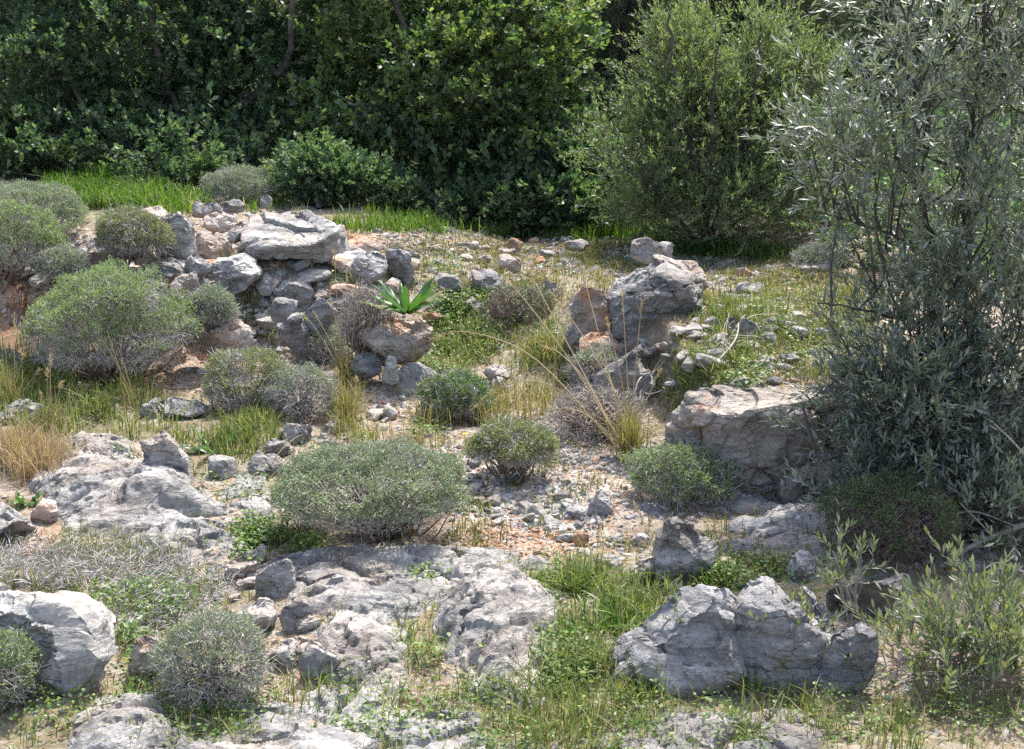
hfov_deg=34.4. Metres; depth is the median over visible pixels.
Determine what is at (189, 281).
boulder
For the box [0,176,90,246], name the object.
cushion bush
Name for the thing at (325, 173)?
broadleaf bush
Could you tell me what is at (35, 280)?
stone
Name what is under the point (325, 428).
boulder
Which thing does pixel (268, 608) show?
boulder
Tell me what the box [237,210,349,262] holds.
cap slab
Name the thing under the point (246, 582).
stone
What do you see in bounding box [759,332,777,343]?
stone
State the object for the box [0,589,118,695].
boulder
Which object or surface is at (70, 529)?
grass
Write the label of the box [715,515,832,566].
rock outcrop
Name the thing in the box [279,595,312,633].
boulder
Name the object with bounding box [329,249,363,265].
stone
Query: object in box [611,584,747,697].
boulder
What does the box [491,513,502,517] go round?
stone
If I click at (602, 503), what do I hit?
boulder
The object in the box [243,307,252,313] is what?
stone
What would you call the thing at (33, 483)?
boulder
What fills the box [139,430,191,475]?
boulder
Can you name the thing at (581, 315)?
boulder
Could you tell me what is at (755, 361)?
stone
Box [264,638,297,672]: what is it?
boulder
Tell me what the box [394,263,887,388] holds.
gravel
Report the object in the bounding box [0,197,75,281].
cushion bush
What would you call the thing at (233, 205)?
boulder
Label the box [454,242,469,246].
stone
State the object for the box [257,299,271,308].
stone
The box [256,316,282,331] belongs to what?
stone
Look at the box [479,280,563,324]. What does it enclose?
cushion bush
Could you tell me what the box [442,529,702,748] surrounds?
grass
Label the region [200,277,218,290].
stone
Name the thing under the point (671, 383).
stone
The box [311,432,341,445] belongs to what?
boulder
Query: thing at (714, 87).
wild olive tree
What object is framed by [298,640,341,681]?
boulder
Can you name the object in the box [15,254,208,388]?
cushion bush
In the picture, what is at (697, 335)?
stone
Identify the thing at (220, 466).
boulder
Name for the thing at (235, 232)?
boulder
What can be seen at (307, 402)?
cushion bush
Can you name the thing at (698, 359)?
stone
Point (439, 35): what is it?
broadleaf tree
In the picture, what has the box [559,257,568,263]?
stone
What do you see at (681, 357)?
stone
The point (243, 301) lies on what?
grass
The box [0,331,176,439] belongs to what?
grass
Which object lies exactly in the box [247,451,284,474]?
boulder
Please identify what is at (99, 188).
grass
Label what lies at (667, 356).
stone
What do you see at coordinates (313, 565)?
rock outcrop
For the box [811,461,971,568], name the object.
cushion bush
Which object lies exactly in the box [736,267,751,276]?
stone
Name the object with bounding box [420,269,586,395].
grass
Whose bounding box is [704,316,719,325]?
stone
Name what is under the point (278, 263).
rocks
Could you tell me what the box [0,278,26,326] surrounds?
boulder
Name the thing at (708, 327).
stone
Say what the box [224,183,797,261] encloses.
grass
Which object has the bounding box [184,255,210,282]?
boulder
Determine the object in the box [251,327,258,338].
stone
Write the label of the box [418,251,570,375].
ground herbs
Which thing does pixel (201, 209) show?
boulder
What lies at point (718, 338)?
stone
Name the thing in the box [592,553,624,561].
rock outcrop
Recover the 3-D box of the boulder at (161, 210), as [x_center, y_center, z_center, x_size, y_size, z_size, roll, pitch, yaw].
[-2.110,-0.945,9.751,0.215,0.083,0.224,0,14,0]
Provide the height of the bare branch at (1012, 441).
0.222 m
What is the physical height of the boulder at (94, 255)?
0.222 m
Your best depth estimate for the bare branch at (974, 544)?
6.14 m
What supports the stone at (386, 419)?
on the ground at (652, 332)
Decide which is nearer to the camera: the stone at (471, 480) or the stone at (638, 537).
the stone at (638, 537)
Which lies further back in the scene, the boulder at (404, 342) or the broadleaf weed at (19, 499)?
the boulder at (404, 342)
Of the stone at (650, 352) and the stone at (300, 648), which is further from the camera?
the stone at (650, 352)
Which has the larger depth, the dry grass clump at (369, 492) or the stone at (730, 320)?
the stone at (730, 320)
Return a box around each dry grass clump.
[0,314,44,411]
[18,353,72,432]
[85,331,172,415]
[269,435,311,478]
[301,248,384,388]
[312,368,385,426]
[313,589,354,629]
[364,453,379,540]
[427,261,665,466]
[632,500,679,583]
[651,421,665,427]
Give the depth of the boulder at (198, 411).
7.88 m
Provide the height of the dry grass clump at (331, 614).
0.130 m
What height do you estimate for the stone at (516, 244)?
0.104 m
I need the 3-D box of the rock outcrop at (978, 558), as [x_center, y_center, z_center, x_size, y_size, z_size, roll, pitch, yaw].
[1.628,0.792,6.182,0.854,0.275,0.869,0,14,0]
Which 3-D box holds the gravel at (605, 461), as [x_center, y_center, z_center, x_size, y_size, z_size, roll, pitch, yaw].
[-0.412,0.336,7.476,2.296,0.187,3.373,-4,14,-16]
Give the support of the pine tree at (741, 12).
on the ground at (652, 332)
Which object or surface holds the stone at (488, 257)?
on the ground at (652, 332)
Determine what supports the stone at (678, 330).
on the ground at (652, 332)
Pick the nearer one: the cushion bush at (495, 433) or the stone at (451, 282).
the cushion bush at (495, 433)
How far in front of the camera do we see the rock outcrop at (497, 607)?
5.52 m
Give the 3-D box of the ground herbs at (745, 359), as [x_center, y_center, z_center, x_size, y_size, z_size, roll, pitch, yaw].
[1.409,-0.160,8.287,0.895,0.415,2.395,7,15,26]
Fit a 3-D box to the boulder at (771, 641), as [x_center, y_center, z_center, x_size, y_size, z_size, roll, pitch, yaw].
[0.875,0.852,5.265,0.405,0.389,0.228,0,14,0]
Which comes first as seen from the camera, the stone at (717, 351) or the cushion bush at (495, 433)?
the cushion bush at (495, 433)
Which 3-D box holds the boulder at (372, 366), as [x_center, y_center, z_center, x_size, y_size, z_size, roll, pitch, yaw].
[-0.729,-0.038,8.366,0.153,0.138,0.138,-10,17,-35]
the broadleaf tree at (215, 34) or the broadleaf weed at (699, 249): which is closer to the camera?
the broadleaf weed at (699, 249)
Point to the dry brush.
(60, 579)
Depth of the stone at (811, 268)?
9.83 m
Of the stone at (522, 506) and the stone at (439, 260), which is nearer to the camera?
the stone at (522, 506)
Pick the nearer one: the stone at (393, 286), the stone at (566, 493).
the stone at (566, 493)
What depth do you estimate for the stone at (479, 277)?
9.38 m
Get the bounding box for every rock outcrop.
[33,431,247,576]
[65,691,556,748]
[218,469,275,535]
[255,542,532,619]
[300,609,412,728]
[432,564,562,710]
[520,555,569,621]
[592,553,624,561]
[597,707,825,748]
[628,497,672,514]
[706,488,867,546]
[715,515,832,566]
[879,542,1021,573]
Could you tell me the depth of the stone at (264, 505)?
6.66 m
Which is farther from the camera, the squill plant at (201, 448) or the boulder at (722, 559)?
the squill plant at (201, 448)
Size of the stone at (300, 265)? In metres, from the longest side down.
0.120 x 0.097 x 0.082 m
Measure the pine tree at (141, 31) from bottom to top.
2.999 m
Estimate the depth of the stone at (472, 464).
7.18 m
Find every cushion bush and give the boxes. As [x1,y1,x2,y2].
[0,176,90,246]
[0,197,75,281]
[0,621,51,711]
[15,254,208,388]
[29,242,92,294]
[88,199,177,266]
[139,601,280,715]
[182,277,246,335]
[195,341,298,415]
[198,161,277,203]
[257,358,339,424]
[264,434,473,545]
[287,320,353,365]
[331,277,400,355]
[414,363,496,424]
[457,411,561,484]
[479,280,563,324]
[540,382,658,445]
[560,338,621,393]
[618,436,745,510]
[788,238,852,269]
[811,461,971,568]
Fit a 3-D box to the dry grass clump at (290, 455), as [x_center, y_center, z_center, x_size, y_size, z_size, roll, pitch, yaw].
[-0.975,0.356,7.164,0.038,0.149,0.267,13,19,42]
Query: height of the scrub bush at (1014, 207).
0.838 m
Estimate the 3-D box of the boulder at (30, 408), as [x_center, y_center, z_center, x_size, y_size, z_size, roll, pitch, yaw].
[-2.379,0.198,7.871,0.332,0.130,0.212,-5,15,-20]
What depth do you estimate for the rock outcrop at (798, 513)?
6.64 m
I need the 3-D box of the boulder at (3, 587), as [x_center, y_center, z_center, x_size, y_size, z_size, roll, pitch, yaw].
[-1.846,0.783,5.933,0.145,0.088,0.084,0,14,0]
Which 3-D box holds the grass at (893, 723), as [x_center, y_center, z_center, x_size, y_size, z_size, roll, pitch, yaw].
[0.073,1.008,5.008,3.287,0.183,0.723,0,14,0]
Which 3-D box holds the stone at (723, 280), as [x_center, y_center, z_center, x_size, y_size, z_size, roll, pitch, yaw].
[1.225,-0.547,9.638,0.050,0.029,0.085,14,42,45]
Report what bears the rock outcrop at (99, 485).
on the ground at (652, 332)
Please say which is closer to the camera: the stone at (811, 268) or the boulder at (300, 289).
the boulder at (300, 289)
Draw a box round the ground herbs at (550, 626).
[4,358,789,697]
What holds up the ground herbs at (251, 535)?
on the ground at (652, 332)
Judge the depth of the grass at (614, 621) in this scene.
5.80 m
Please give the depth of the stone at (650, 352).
8.06 m
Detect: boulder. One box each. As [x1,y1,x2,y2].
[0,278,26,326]
[0,399,43,424]
[0,501,37,537]
[0,583,8,591]
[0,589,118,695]
[1,348,25,366]
[25,276,75,311]
[28,470,47,489]
[30,498,57,523]
[36,685,60,694]
[84,242,125,270]
[113,266,148,277]
[126,237,156,264]
[126,635,165,680]
[139,397,159,418]
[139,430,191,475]
[143,206,167,218]
[147,257,186,279]
[155,211,196,260]
[158,396,207,418]
[170,271,199,300]
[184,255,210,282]
[191,199,222,217]
[196,229,231,258]
[203,212,237,232]
[207,253,262,293]
[207,455,237,478]
[219,597,276,635]
[221,561,257,581]
[222,198,244,213]
[224,221,244,244]
[236,544,267,564]
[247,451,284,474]
[254,558,295,598]
[260,195,272,210]
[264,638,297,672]
[265,438,295,456]
[270,297,297,322]
[273,272,314,311]
[277,312,308,353]
[279,422,312,445]
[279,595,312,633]
[296,614,312,632]
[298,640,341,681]
[302,297,336,337]
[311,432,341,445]
[315,577,334,593]
[322,419,346,434]
[343,225,353,239]
[345,250,387,283]
[348,238,383,252]
[350,351,382,379]
[355,317,432,366]
[381,355,399,384]
[386,249,417,284]
[389,362,435,396]
[564,285,611,352]
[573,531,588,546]
[579,331,627,376]
[587,491,613,516]
[592,343,656,399]
[606,254,703,340]
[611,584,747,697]
[630,236,673,264]
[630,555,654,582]
[652,516,717,586]
[675,260,708,290]
[719,556,734,574]
[733,576,831,695]
[786,550,820,581]
[796,584,834,635]
[816,622,878,694]
[826,573,910,616]
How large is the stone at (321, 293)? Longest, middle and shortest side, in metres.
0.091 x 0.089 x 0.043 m
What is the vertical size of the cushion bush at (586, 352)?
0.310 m
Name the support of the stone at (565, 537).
on the ground at (652, 332)
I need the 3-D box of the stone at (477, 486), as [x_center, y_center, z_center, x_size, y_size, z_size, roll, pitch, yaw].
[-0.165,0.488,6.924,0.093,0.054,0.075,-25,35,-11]
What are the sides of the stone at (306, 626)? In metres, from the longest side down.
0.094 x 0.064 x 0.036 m
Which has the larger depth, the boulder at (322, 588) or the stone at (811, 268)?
the stone at (811, 268)
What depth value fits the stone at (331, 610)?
5.72 m
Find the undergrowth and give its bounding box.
[0,0,1023,235]
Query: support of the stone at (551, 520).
on the ground at (652, 332)
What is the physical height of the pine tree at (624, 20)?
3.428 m
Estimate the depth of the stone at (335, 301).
8.88 m
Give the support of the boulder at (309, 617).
on the ground at (652, 332)
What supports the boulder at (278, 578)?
on the ground at (652, 332)
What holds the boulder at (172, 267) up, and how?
on the ground at (652, 332)
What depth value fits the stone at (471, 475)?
7.05 m
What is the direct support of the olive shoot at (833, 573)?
on the ground at (652, 332)
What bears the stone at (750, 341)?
on the ground at (652, 332)
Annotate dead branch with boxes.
[621,323,679,408]
[700,308,763,372]
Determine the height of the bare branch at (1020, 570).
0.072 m
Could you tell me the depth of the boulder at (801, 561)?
6.06 m
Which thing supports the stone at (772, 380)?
on the ground at (652, 332)
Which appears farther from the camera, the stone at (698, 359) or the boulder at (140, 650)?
the stone at (698, 359)
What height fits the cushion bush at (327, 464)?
0.421 m
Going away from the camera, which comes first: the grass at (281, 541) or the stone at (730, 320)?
the grass at (281, 541)
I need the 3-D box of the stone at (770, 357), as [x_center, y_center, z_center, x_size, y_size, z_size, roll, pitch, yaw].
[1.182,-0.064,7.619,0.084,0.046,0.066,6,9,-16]
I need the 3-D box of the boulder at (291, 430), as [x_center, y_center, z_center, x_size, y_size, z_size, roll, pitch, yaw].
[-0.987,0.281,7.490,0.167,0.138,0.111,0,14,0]
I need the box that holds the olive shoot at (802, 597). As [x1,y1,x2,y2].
[734,585,846,670]
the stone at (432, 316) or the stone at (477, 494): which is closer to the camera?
the stone at (477, 494)
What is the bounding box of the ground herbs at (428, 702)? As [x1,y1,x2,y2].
[0,404,1023,748]
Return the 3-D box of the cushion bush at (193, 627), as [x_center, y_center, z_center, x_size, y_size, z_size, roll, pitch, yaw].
[-0.942,0.864,5.179,0.430,0.386,0.422,4,14,15]
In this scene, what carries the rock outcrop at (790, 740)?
on the ground at (652, 332)
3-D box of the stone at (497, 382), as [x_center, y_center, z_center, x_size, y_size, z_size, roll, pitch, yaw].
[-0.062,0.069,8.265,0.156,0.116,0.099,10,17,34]
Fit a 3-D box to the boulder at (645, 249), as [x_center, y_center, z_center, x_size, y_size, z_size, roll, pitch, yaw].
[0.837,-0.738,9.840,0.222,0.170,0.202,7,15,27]
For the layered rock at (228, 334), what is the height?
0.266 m
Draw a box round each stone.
[16,265,33,279]
[28,274,39,283]
[29,273,49,286]
[157,282,169,294]
[196,253,207,259]
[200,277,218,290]
[203,259,214,276]
[203,548,219,556]
[207,574,220,581]
[212,595,220,600]
[229,593,239,601]
[236,576,254,589]
[240,498,253,507]
[242,603,253,609]
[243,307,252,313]
[245,572,256,577]
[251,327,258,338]
[255,273,273,296]
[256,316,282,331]
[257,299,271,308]
[257,504,271,509]
[270,273,281,291]
[292,259,311,271]
[296,641,322,657]
[298,618,323,632]
[299,269,331,283]
[301,637,308,642]
[313,289,328,298]
[324,254,334,264]
[326,296,346,309]
[327,608,333,616]
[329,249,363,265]
[331,283,374,298]
[332,253,355,273]
[368,409,382,420]
[373,228,381,233]
[380,277,401,293]
[380,417,388,422]
[382,405,397,420]
[385,281,398,294]
[389,247,421,258]
[399,395,405,401]
[411,257,420,270]
[422,312,441,325]
[426,267,435,272]
[430,244,442,250]
[433,273,461,294]
[434,258,446,265]
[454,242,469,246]
[457,253,472,261]
[462,478,482,485]
[464,296,484,314]
[467,473,478,478]
[467,482,481,495]
[469,241,478,249]
[469,460,480,467]
[471,269,504,295]
[475,492,484,497]
[476,255,490,262]
[481,479,488,485]
[481,491,493,497]
[482,364,509,379]
[485,494,500,506]
[488,377,513,393]
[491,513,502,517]
[493,471,520,483]
[498,247,511,253]
[498,254,520,272]
[504,238,522,250]
[510,507,518,513]
[515,501,530,514]
[519,513,534,521]
[527,503,545,517]
[528,237,539,242]
[538,250,554,257]
[544,276,557,295]
[544,515,561,526]
[552,489,570,500]
[556,533,573,542]
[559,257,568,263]
[564,239,588,250]
[566,504,586,517]
[609,561,617,567]
[616,537,624,542]
[631,533,649,545]
[636,336,647,343]
[642,346,659,358]
[655,343,662,351]
[659,342,669,352]
[661,353,672,360]
[664,380,676,386]
[670,325,684,335]
[676,349,692,360]
[681,356,695,372]
[684,322,703,335]
[687,331,707,340]
[693,353,725,368]
[701,324,713,331]
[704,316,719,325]
[706,347,725,358]
[712,332,727,340]
[713,337,730,346]
[717,277,728,283]
[723,317,739,333]
[728,377,750,387]
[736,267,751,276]
[736,281,764,293]
[739,318,760,339]
[745,340,759,349]
[749,359,764,368]
[759,325,778,333]
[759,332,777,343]
[759,355,776,362]
[760,359,774,365]
[762,317,776,324]
[765,376,781,385]
[776,319,791,328]
[778,364,795,371]
[780,353,799,363]
[790,326,810,338]
[792,260,835,274]
[793,311,805,319]
[813,328,831,338]
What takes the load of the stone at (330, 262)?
on the ground at (652, 332)
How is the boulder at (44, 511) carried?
on the ground at (652, 332)
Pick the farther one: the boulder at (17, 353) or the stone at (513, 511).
the boulder at (17, 353)
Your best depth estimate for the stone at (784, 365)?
7.51 m
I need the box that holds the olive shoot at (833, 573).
[814,512,890,625]
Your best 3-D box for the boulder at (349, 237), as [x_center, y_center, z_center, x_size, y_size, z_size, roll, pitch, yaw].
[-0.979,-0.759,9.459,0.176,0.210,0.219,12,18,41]
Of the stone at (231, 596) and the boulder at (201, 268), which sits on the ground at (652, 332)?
the stone at (231, 596)
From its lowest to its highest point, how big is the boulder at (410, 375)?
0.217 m
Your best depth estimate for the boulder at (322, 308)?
8.64 m
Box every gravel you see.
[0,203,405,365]
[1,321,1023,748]
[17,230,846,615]
[145,361,751,595]
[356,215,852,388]
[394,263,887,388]
[438,477,601,533]
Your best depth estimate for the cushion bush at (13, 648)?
5.08 m
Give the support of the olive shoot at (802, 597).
on the ground at (652, 332)
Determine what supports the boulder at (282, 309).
on the ground at (652, 332)
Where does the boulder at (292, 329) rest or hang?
on the ground at (652, 332)
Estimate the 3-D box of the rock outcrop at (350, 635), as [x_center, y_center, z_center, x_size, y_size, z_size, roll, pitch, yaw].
[-0.500,1.004,5.405,0.575,0.337,1.205,0,14,0]
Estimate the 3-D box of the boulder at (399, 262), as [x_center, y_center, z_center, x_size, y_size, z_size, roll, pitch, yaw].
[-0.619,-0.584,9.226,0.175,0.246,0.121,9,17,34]
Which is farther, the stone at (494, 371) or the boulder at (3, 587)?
the stone at (494, 371)
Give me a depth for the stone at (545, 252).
10.50 m
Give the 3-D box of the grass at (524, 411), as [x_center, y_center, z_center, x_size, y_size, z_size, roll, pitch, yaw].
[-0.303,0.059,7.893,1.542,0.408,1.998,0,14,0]
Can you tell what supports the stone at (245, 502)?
on the rock outcrop at (259, 500)
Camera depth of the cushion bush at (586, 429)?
7.54 m
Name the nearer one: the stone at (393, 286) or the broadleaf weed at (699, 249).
the stone at (393, 286)
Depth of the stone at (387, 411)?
7.93 m
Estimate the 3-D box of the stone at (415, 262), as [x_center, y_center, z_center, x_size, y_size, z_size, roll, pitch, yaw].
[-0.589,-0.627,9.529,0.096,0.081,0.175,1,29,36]
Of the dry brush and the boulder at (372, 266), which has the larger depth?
the boulder at (372, 266)
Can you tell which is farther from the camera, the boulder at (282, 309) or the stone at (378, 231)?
the stone at (378, 231)
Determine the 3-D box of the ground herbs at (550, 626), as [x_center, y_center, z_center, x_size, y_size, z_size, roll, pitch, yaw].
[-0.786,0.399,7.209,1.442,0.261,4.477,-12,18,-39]
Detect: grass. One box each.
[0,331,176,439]
[0,400,121,489]
[0,405,710,661]
[0,517,246,702]
[1,654,1023,748]
[3,332,1023,748]
[12,200,400,399]
[24,160,217,215]
[120,547,556,693]
[146,391,382,466]
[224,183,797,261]
[227,491,816,587]
[297,319,594,480]
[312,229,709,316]
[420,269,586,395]
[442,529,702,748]
[525,549,755,660]
[658,249,890,420]
[790,405,1023,593]
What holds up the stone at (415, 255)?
on the ground at (652, 332)
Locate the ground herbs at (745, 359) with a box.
[660,280,873,408]
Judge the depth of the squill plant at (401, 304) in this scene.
8.34 m
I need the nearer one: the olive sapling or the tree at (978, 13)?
the olive sapling
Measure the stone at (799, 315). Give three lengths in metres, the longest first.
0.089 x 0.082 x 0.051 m
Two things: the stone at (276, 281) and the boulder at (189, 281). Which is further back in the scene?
the stone at (276, 281)
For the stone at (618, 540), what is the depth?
6.41 m
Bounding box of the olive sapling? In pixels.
[834,525,1023,707]
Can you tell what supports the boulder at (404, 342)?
on the ground at (652, 332)
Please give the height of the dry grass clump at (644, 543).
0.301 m
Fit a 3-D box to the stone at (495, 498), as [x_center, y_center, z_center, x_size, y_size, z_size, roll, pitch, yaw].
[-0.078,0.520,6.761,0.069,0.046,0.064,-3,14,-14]
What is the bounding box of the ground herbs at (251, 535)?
[83,508,490,671]
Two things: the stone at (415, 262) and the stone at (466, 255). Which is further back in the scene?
the stone at (466, 255)
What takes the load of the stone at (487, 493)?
on the ground at (652, 332)
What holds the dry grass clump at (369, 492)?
on the ground at (652, 332)
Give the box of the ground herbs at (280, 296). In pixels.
[195,227,368,339]
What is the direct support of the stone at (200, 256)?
on the ground at (652, 332)
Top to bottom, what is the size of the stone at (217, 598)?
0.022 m
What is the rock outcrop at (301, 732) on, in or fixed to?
on the ground at (652, 332)
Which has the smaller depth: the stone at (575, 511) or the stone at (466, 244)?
the stone at (575, 511)
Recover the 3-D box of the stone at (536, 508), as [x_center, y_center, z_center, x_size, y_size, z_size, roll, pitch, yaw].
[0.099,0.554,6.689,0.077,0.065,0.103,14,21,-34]
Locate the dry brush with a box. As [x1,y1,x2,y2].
[0,524,248,647]
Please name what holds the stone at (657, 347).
on the ground at (652, 332)
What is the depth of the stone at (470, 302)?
9.18 m
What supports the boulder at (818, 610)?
on the ground at (652, 332)
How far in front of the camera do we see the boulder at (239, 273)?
8.94 m
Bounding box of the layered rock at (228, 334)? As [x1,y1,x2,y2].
[178,305,256,355]
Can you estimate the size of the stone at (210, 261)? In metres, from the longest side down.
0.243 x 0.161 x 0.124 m
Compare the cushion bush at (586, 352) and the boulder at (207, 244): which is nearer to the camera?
the cushion bush at (586, 352)
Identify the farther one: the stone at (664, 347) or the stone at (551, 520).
the stone at (664, 347)
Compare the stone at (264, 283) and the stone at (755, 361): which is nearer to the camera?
the stone at (755, 361)
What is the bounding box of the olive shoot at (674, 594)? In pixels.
[642,580,683,627]
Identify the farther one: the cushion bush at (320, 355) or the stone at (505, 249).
the stone at (505, 249)
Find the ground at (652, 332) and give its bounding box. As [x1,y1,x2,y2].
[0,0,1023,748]
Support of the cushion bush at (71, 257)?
on the boulder at (39, 290)
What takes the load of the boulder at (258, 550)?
on the ground at (652, 332)
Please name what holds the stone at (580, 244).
on the ground at (652, 332)
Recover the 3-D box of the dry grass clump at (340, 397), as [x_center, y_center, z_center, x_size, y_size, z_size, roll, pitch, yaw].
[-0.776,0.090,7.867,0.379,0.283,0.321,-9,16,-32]
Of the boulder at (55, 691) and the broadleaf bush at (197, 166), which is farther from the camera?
the broadleaf bush at (197, 166)
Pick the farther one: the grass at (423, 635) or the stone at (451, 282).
the stone at (451, 282)
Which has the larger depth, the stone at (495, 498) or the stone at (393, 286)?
the stone at (393, 286)
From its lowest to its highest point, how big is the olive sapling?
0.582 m
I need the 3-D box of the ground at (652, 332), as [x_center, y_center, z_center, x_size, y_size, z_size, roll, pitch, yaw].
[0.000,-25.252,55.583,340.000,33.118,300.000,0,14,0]
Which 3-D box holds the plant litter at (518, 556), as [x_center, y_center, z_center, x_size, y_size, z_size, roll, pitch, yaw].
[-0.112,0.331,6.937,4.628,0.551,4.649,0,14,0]
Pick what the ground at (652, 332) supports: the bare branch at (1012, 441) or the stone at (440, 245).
the stone at (440, 245)
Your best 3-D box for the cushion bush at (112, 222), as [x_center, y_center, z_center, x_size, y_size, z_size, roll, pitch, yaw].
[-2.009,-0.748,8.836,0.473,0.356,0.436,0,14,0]
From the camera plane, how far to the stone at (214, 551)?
6.26 m
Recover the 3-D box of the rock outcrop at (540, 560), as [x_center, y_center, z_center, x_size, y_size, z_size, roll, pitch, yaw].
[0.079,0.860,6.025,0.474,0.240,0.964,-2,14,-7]
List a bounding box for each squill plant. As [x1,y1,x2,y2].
[179,427,246,454]
[357,275,446,316]
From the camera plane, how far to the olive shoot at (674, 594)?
5.30 m
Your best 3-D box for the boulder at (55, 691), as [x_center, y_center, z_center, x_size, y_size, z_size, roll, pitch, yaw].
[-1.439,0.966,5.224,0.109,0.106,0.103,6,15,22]
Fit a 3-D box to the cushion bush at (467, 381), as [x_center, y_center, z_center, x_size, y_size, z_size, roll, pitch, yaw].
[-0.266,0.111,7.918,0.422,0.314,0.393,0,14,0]
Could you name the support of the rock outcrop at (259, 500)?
on the ground at (652, 332)
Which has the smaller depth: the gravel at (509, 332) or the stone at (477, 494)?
the stone at (477, 494)
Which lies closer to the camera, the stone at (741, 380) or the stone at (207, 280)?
the stone at (741, 380)
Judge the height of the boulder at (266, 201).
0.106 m
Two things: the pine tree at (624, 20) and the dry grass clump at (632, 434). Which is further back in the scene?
the pine tree at (624, 20)
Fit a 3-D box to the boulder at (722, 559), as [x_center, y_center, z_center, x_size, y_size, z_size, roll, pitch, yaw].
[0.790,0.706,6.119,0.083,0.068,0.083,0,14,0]
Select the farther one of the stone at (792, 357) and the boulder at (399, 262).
the boulder at (399, 262)
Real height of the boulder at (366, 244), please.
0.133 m
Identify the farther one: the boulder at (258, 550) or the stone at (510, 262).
the stone at (510, 262)
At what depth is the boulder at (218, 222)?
9.62 m
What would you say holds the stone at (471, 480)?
on the ground at (652, 332)
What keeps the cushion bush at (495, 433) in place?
on the ground at (652, 332)
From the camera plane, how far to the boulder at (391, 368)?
8.21 m
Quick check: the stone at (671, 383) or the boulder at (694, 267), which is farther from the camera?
the boulder at (694, 267)
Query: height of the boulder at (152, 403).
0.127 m
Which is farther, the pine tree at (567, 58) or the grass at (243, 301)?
the pine tree at (567, 58)
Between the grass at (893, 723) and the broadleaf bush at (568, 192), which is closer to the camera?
the grass at (893, 723)
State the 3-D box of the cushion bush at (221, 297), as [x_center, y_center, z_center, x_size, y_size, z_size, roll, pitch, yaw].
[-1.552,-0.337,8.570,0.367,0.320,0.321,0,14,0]
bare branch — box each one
[939,502,1023,566]
[985,562,1023,572]
[994,423,1023,455]
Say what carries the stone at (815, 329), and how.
on the ground at (652, 332)
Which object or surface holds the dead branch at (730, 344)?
on the ground at (652, 332)
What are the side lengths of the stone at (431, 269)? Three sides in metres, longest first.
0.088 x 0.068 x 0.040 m
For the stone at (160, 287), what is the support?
on the ground at (652, 332)
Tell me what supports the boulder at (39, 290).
on the ground at (652, 332)
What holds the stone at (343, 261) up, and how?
on the ground at (652, 332)
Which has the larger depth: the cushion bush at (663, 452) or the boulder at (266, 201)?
the boulder at (266, 201)
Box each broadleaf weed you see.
[5,490,41,506]
[678,236,712,253]
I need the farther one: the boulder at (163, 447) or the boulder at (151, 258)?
the boulder at (151, 258)
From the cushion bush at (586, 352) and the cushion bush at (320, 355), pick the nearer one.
the cushion bush at (586, 352)
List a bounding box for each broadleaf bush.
[0,126,285,193]
[242,125,422,213]
[362,158,553,232]
[516,96,628,236]
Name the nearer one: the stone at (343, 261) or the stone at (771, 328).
the stone at (771, 328)
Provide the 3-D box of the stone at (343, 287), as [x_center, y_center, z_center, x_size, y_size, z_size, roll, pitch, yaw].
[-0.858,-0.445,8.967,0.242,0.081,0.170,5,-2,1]
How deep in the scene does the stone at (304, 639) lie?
5.52 m
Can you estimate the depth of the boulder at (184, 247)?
8.99 m
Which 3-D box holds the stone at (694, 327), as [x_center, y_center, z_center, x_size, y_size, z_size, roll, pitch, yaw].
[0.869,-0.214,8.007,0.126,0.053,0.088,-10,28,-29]
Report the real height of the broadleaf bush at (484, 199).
0.577 m
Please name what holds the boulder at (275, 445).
on the ground at (652, 332)
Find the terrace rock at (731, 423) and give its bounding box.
[656,384,860,503]
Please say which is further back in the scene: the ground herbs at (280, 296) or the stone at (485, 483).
the ground herbs at (280, 296)
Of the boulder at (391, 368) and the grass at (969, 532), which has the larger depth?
the boulder at (391, 368)
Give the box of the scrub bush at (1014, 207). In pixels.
[786,151,1023,307]
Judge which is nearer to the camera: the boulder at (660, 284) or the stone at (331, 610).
the stone at (331, 610)
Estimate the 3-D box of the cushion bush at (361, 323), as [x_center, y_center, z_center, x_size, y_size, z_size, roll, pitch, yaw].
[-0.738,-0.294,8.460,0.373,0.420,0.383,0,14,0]
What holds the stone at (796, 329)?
on the ground at (652, 332)
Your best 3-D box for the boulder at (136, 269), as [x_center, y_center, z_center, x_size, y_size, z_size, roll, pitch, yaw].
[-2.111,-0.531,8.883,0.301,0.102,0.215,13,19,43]
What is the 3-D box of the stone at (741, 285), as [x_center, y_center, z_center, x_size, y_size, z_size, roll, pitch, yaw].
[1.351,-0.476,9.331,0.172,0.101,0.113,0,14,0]
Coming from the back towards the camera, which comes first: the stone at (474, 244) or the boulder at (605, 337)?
the stone at (474, 244)
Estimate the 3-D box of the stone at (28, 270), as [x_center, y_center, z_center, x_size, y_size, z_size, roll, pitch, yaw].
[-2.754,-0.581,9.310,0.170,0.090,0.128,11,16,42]
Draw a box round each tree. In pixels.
[0,0,45,59]
[0,0,366,190]
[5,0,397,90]
[268,0,615,209]
[352,0,676,150]
[553,0,730,132]
[554,0,866,259]
[644,0,870,64]
[716,0,1023,151]
[738,0,1023,592]
[900,0,1023,110]
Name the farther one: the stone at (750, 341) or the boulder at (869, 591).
the stone at (750, 341)

